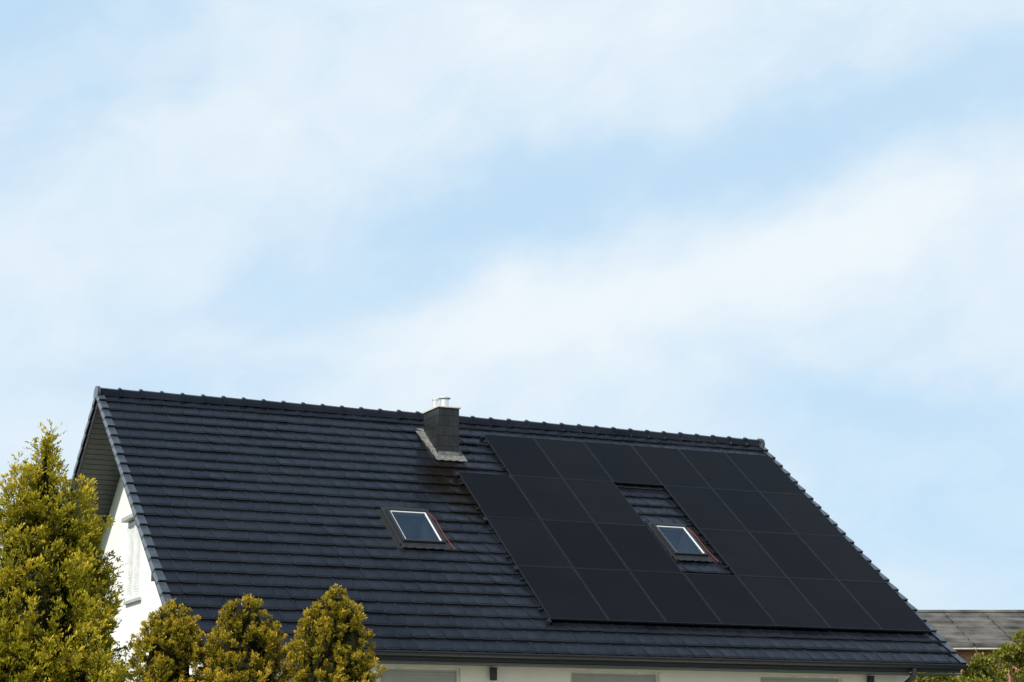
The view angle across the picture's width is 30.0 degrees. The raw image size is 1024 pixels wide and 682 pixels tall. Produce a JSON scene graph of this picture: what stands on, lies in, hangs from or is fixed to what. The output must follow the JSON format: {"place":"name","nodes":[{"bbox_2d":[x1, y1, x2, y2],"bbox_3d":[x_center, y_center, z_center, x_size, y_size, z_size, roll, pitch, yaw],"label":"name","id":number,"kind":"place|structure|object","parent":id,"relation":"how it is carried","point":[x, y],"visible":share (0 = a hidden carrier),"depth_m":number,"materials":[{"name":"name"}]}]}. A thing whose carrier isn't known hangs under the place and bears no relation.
{"place":"outdoors","nodes":[
{"label":"outdoors","id":0,"kind":"place"},
{"bbox_2d":[93,386,764,446],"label":"ridge caps","id":1,"kind":"object","parent":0,"point":[263,403],"visible":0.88,"depth_m":39.49,"materials":[{"name":"black tile"}]},
{"bbox_2d":[0,0,1023,609],"label":"sky","id":2,"kind":"structure","parent":0,"point":[795,226],"materials":[{"name":"blue"}]},
{"bbox_2d":[911,672,973,681],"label":"garden shrub","id":3,"kind":"object","parent":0,"point":[940,679],"visible":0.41,"depth_m":43.80,"materials":[{"name":"green plant"}]},
{"bbox_2d":[910,645,1022,681],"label":"walls","id":4,"kind":"structure","parent":0,"point":[966,655],"depth_m":56.19,"materials":[{"name":"orange brick"}]},
{"bbox_2d":[917,610,1023,646],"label":"roof","id":5,"kind":"structure","parent":4,"relation":"on","point":[976,628],"depth_m":58.19,"materials":[{"name":"grey tile"}]},
{"bbox_2d":[952,647,998,648],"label":"fascia","id":6,"kind":"structure","parent":5,"relation":"attached to","point":[975,647],"depth_m":55.86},
{"label":"ground","id":7,"kind":"structure","parent":0,"visible":0},
{"bbox_2d":[0,419,155,681],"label":"thuja tree","id":8,"kind":"object","parent":7,"relation":"on","point":[58,622],"visible":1,"depth_m":13.68,"materials":[{"name":"green plant"}]},
{"bbox_2d":[126,598,211,681],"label":"thuja tree","id":9,"kind":"object","parent":7,"relation":"on","point":[172,636],"visible":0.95,"depth_m":21.56,"materials":[{"name":"green plant"}]},
{"bbox_2d":[197,593,292,681],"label":"thuja tree","id":10,"kind":"object","parent":7,"relation":"on","point":[249,642],"visible":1,"depth_m":21.57,"materials":[{"name":"green plant"}]},
{"bbox_2d":[278,583,387,681],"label":"thuja tree","id":11,"kind":"object","parent":7,"relation":"on","point":[334,643],"visible":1,"depth_m":21.54,"materials":[{"name":"green plant"}]},
{"bbox_2d":[93,476,909,681],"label":"gable walls","id":12,"kind":"structure","parent":7,"relation":"on","point":[132,616],"depth_m":37.33,"materials":[{"name":"white paint"}]},
{"bbox_2d":[68,409,119,590],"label":"soffit boards","id":13,"kind":"object","parent":12,"relation":"attached to","point":[100,464],"visible":0.09,"depth_m":38.27,"materials":[{"name":"grey wood"}]},
{"bbox_2d":[69,400,162,605],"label":"barge boards","id":14,"kind":"object","parent":12,"relation":"attached to","point":[88,436],"visible":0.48,"depth_m":37.43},
{"bbox_2d":[375,433,718,657],"bbox_3d":[-1.236,4.234,39.483,14.780,5.224,13.961,6,-14,-24],"label":"roof underlay","id":15,"kind":"object","parent":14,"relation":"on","point":[389,529],"visible":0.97,"depth_m":35.45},
{"bbox_2d":[415,397,467,461],"bbox_3d":[-1.444,2.168,38.653,0.750,2.095,1.076,6,-14,-24],"label":"chimney","id":16,"kind":"object","parent":15,"relation":"on","point":[438,434],"visible":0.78,"depth_m":38.41,"materials":[{"name":"stone"}]},
{"bbox_2d":[66,395,966,664],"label":"verge tiles","id":17,"kind":"object","parent":15,"relation":"on","point":[154,563],"visible":0.5,"depth_m":35.28,"materials":[{"name":"ceramic"}]},
{"bbox_2d":[101,395,963,664],"bbox_3d":[0.200,3.513,36.372,14.878,5.262,7.072,6,-14,-24],"label":"roof tiles front","id":18,"kind":"object","parent":15,"relation":"attached to","point":[274,509],"visible":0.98,"depth_m":34.50,"materials":[{"name":"black tile"}]},
{"bbox_2d":[380,506,446,543],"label":"skylight flashing","id":19,"kind":"structure","parent":18,"relation":"attached to","point":[393,524],"depth_m":35.07,"materials":[{"name":"grey metal"}]},
{"bbox_2d":[391,511,441,540],"bbox_3d":[-1.781,3.427,35.135,0.716,0.687,0.884,6,-14,-24],"label":"sash","id":20,"kind":"object","parent":19,"relation":"in","point":[421,514],"visible":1,"depth_m":35.50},
{"bbox_2d":[429,513,455,549],"bbox_3d":[-1.295,3.497,35.240,0.061,0.801,1.064,7,-14,-28],"label":"cable","id":21,"kind":"object","parent":19,"relation":"attached to","point":[442,532],"visible":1,"depth_m":35.15,"materials":[{"name":"metal"}]},
{"bbox_2d":[393,515,436,539],"bbox_3d":[-1.852,3.689,35.239,0.696,1.014,1.122,6,-14,-24],"label":"window pane","id":22,"kind":"structure","parent":18,"relation":"attached to","point":[414,527],"depth_m":35.69,"materials":[{"name":"blue glass"}]},
{"bbox_2d":[400,542,450,549],"bbox_3d":[-1.559,3.705,34.567,0.940,0.115,0.147,6,-14,-24],"label":"apron","id":23,"kind":"object","parent":18,"relation":"on","point":[424,545],"visible":1,"depth_m":34.56,"materials":[{"name":"grey metal"}]},
{"bbox_2d":[646,522,709,556],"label":"skylight flashing","id":24,"kind":"structure","parent":18,"relation":"on","point":[661,537],"depth_m":37.29,"materials":[{"name":"grey metal"}]},
{"bbox_2d":[657,526,703,552],"bbox_3d":[3.276,3.913,37.369,0.636,0.669,0.860,6,-14,-24],"label":"sash","id":25,"kind":"object","parent":24,"relation":"in","point":[692,540],"visible":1,"depth_m":37.71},
{"bbox_2d":[688,528,718,561],"bbox_3d":[3.725,3.980,37.459,0.060,0.783,1.040,7,-14,-28],"label":"cable","id":26,"kind":"object","parent":24,"relation":"attached to","point":[704,546],"visible":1,"depth_m":37.34,"materials":[{"name":"metal"}]},
{"bbox_2d":[660,530,698,552],"bbox_3d":[3.205,4.175,37.473,0.616,0.996,1.098,6,-14,-24],"label":"window glass","id":27,"kind":"object","parent":18,"relation":"attached to","point":[679,541],"visible":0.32,"depth_m":37.87,"materials":[{"name":"blue glass"}]},
{"bbox_2d":[454,434,931,632],"bbox_3d":[3.175,3.730,37.691,8.160,4.327,5.757,6,-14,-24],"label":"solar panel array","id":28,"kind":"object","parent":18,"relation":"on","point":[577,538],"visible":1,"depth_m":37.16,"materials":[{"name":"black glass"}]},
{"bbox_2d":[672,555,713,561],"bbox_3d":[3.494,4.185,36.814,0.860,0.115,0.147,6,-14,-24],"label":"apron","id":29,"kind":"object","parent":18,"relation":"on","point":[694,558],"visible":1,"depth_m":36.81,"materials":[{"name":"grey metal"}]},
{"bbox_2d":[121,513,141,604],"bbox_3d":[-7.287,4.165,36.627,0.162,1.680,1.350,6,-14,-24],"label":"shutter box and sill","id":30,"kind":"object","parent":12,"relation":"attached to","point":[128,518],"visible":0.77,"depth_m":36.81,"materials":[{"name":"white"}]},
{"bbox_2d":[125,520,142,601],"bbox_3d":[-7.232,4.190,36.647,0.042,1.520,1.150,6,-14,-24],"label":"frame","id":31,"kind":"object","parent":12,"relation":"attached to","point":[138,594],"visible":0.77,"depth_m":36.61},
{"bbox_2d":[127,525,139,596],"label":"shutter slats","id":32,"kind":"object","parent":31,"relation":"attached to","point":[130,565],"visible":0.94,"depth_m":36.71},
{"bbox_2d":[189,646,967,681],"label":"gutters and downpipes","id":33,"kind":"object","parent":7,"relation":"on","point":[914,667],"visible":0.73,"depth_m":33.02,"materials":[{"name":"metal"}]},
{"bbox_2d":[271,657,895,681],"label":"long walls","id":34,"kind":"structure","parent":7,"relation":"on","point":[505,674],"depth_m":32.98,"materials":[{"name":"white paint"}]},
{"bbox_2d":[490,667,497,680],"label":"wall lamp","id":35,"kind":"object","parent":34,"relation":"attached to","point":[493,673],"visible":1,"depth_m":32.20,"materials":[{"name":"black metal"}]},
{"bbox_2d":[206,656,960,675],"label":"eave soffit","id":36,"kind":"structure","parent":34,"relation":"attached to","point":[646,667],"depth_m":33.11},
{"bbox_2d":[206,651,960,672],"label":"fascia","id":37,"kind":"structure","parent":36,"relation":"on","point":[545,661],"depth_m":33.06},
{"bbox_2d":[379,666,840,681],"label":"window frames","id":38,"kind":"structure","parent":34,"relation":"attached to","point":[571,672],"depth_m":33.24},
{"bbox_2d":[381,669,837,681],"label":"roller shutters","id":39,"kind":"object","parent":38,"relation":"attached to","point":[406,675],"visible":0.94,"depth_m":33.04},
{"bbox_2d":[867,676,874,681],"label":"wall lamp","id":40,"kind":"object","parent":34,"relation":"attached to","point":[870,678],"visible":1,"depth_m":35.26,"materials":[{"name":"black metal"}]},
{"bbox_2d":[959,652,1004,681],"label":"garden shrub","id":41,"kind":"object","parent":7,"relation":"on","point":[976,673],"visible":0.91,"depth_m":47.24,"materials":[{"name":"green plant"}]},
{"bbox_2d":[989,629,1023,681],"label":"deciduous tree","id":42,"kind":"object","parent":7,"relation":"on","point":[1008,652],"visible":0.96,"depth_m":49.26,"materials":[{"name":"green plant"}]}
]}

